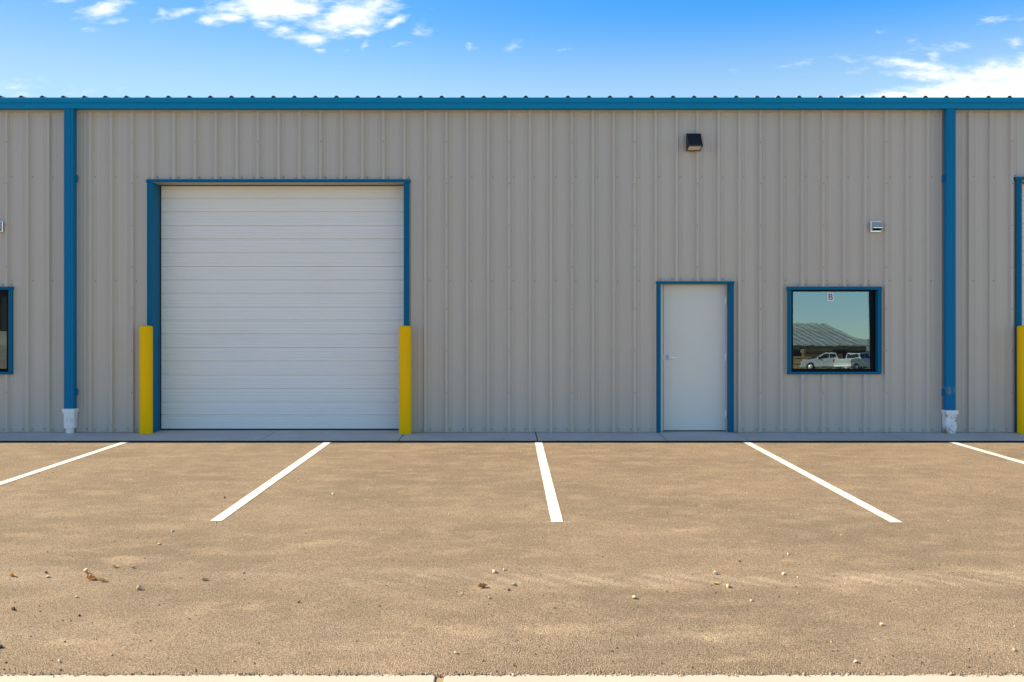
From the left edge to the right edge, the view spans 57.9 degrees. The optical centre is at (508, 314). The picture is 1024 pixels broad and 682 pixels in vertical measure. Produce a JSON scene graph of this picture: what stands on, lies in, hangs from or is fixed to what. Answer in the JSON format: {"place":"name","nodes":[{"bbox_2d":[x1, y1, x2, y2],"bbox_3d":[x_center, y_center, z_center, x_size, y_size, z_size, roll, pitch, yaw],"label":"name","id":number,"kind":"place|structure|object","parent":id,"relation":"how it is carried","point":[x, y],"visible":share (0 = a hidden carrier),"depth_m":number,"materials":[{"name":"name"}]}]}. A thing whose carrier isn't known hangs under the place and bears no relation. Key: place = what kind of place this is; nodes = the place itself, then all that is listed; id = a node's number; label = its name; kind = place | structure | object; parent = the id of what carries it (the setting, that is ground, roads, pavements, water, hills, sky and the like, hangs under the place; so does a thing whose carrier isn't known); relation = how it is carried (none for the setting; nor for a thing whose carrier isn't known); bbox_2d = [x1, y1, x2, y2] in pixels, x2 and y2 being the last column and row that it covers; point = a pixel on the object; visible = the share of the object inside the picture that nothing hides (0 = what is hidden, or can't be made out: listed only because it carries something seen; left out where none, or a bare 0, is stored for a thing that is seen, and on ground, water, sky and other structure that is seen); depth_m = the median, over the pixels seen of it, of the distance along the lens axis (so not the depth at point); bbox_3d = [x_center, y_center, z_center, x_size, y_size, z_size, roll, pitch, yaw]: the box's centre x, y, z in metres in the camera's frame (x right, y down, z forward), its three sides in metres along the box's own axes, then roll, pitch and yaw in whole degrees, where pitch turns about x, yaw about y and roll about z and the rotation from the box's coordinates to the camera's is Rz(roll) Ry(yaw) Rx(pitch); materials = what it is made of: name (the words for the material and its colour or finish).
{"place":"outdoors","nodes":[
{"label":"outdoors","id":0,"kind":"place"},
{"bbox_2d":[0,442,1023,677],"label":"parking lot","id":1,"kind":"structure","parent":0,"point":[705,540],"depth_m":6.62,"materials":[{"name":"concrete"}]},
{"bbox_2d":[85,573,95,578],"bbox_3d":[-2.749,1.718,6.071,0.095,0.038,0.034,1,-9,9],"label":"dry leaf","id":2,"kind":"object","parent":1,"relation":"on","point":[88,576],"visible":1,"depth_m":6.06,"materials":[{"name":"orange plant"}]},
{"bbox_2d":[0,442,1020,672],"bbox_3d":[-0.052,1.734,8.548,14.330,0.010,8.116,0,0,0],"label":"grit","id":3,"kind":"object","parent":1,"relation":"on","point":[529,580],"visible":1,"depth_m":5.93,"materials":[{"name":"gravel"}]},
{"bbox_2d":[0,671,1023,676],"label":"crumbled edge","id":4,"kind":"object","parent":1,"relation":"on","point":[681,674],"visible":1,"depth_m":4.49,"materials":[{"name":"grey stone"}]},
{"bbox_2d":[0,430,1023,441],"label":"pavement","id":5,"kind":"structure","parent":0,"point":[331,436],"depth_m":13.02,"materials":[{"name":"grey concrete"}]},
{"bbox_2d":[139,325,152,433],"bbox_3d":[-5.224,0.933,13.337,0.181,1.558,0.181,0,0,0],"label":"bollard","id":6,"kind":"object","parent":5,"relation":"on","point":[145,379],"visible":1,"depth_m":13.26,"materials":[{"name":"yellow metal"}]},
{"bbox_2d":[399,325,411,433],"bbox_3d":[-1.490,0.933,13.334,0.181,1.558,0.181,0,0,27],"label":"bollard","id":7,"kind":"object","parent":5,"relation":"on","point":[405,418],"visible":1,"depth_m":13.26,"materials":[{"name":"yellow metal"}]},
{"bbox_2d":[6,432,1012,439],"bbox_3d":[0.134,1.710,13.040,15.333,0.007,0.832,0,0,0],"label":"apron grit","id":8,"kind":"object","parent":5,"relation":"on","point":[534,432],"visible":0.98,"depth_m":13.43,"materials":[{"name":"grey gravel"}]},
{"bbox_2d":[0,96,1023,432],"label":"warehouse","id":9,"kind":"structure","parent":5,"relation":"on","point":[558,264],"depth_m":13.49,"materials":[{"name":"paint"}]},
{"bbox_2d":[0,221,2,231],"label":"vent hood","id":10,"kind":"object","parent":9,"relation":"attached to","point":[1,226],"visible":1,"depth_m":13.43,"materials":[{"name":"silver metal"}]},
{"bbox_2d":[0,287,13,373],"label":"window","id":11,"kind":"structure","parent":9,"relation":"in","point":[9,370],"depth_m":13.44,"materials":[{"name":"blue paint"}]},
{"bbox_2d":[146,179,410,431],"bbox_3d":[-3.346,-0.131,13.599,3.841,3.687,0.332,0,0,0],"label":"overhead door","id":12,"kind":"structure","parent":9,"relation":"in","point":[273,304],"depth_m":13.74,"materials":[{"name":"white paint"}]},
{"bbox_2d":[686,133,702,150],"bbox_3d":[2.686,-2.504,13.355,0.208,0.255,0.185,0,0,0],"label":"wall light","id":13,"kind":"object","parent":9,"relation":"attached to","point":[694,142],"visible":1,"depth_m":13.34,"materials":[{"name":"brown metal"}]},
{"bbox_2d":[656,281,734,432],"bbox_3d":[2.712,0.613,13.562,1.143,2.198,0.259,0,0,0],"label":"entry door","id":14,"kind":"structure","parent":9,"relation":"in","point":[695,319],"depth_m":13.59,"materials":[{"name":"white paint"}]},
{"bbox_2d":[786,287,881,373],"bbox_3d":[4.738,0.229,13.515,1.378,1.276,0.164,0,0,0],"label":"window","id":15,"kind":"structure","parent":9,"relation":"in","point":[875,293],"depth_m":13.48,"materials":[{"name":"blue paint"}]},
{"bbox_2d":[870,221,882,231],"bbox_3d":[5.335,-1.282,13.400,0.148,0.156,0.095,0,0,0],"label":"vent hood","id":16,"kind":"object","parent":9,"relation":"attached to","point":[875,226],"visible":1,"depth_m":13.41,"materials":[{"name":"silver metal"}]},
{"bbox_2d":[1014,177,1023,432],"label":"overhead door","id":17,"kind":"structure","parent":9,"relation":"in","point":[1019,181],"depth_m":13.44,"materials":[{"name":"blue paint"}]},
{"bbox_2d":[1017,325,1023,433],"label":"bollard","id":18,"kind":"object","parent":5,"relation":"on","point":[1020,379],"visible":1,"depth_m":13.29,"materials":[{"name":"yellow metal"}]},
{"bbox_2d":[0,0,1023,96],"label":"sky","id":19,"kind":"structure","parent":0,"point":[49,48],"materials":[{"name":"blue"}]},
{"bbox_3d":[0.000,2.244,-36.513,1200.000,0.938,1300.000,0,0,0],"label":"ground","id":20,"kind":"structure","parent":0,"visible":0},
{"bbox_2d":[0,674,1023,681],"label":"gutter pan","id":21,"kind":"object","parent":20,"relation":"on","point":[509,678],"visible":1,"depth_m":4.45,"materials":[{"name":"beige concrete"}]}
]}

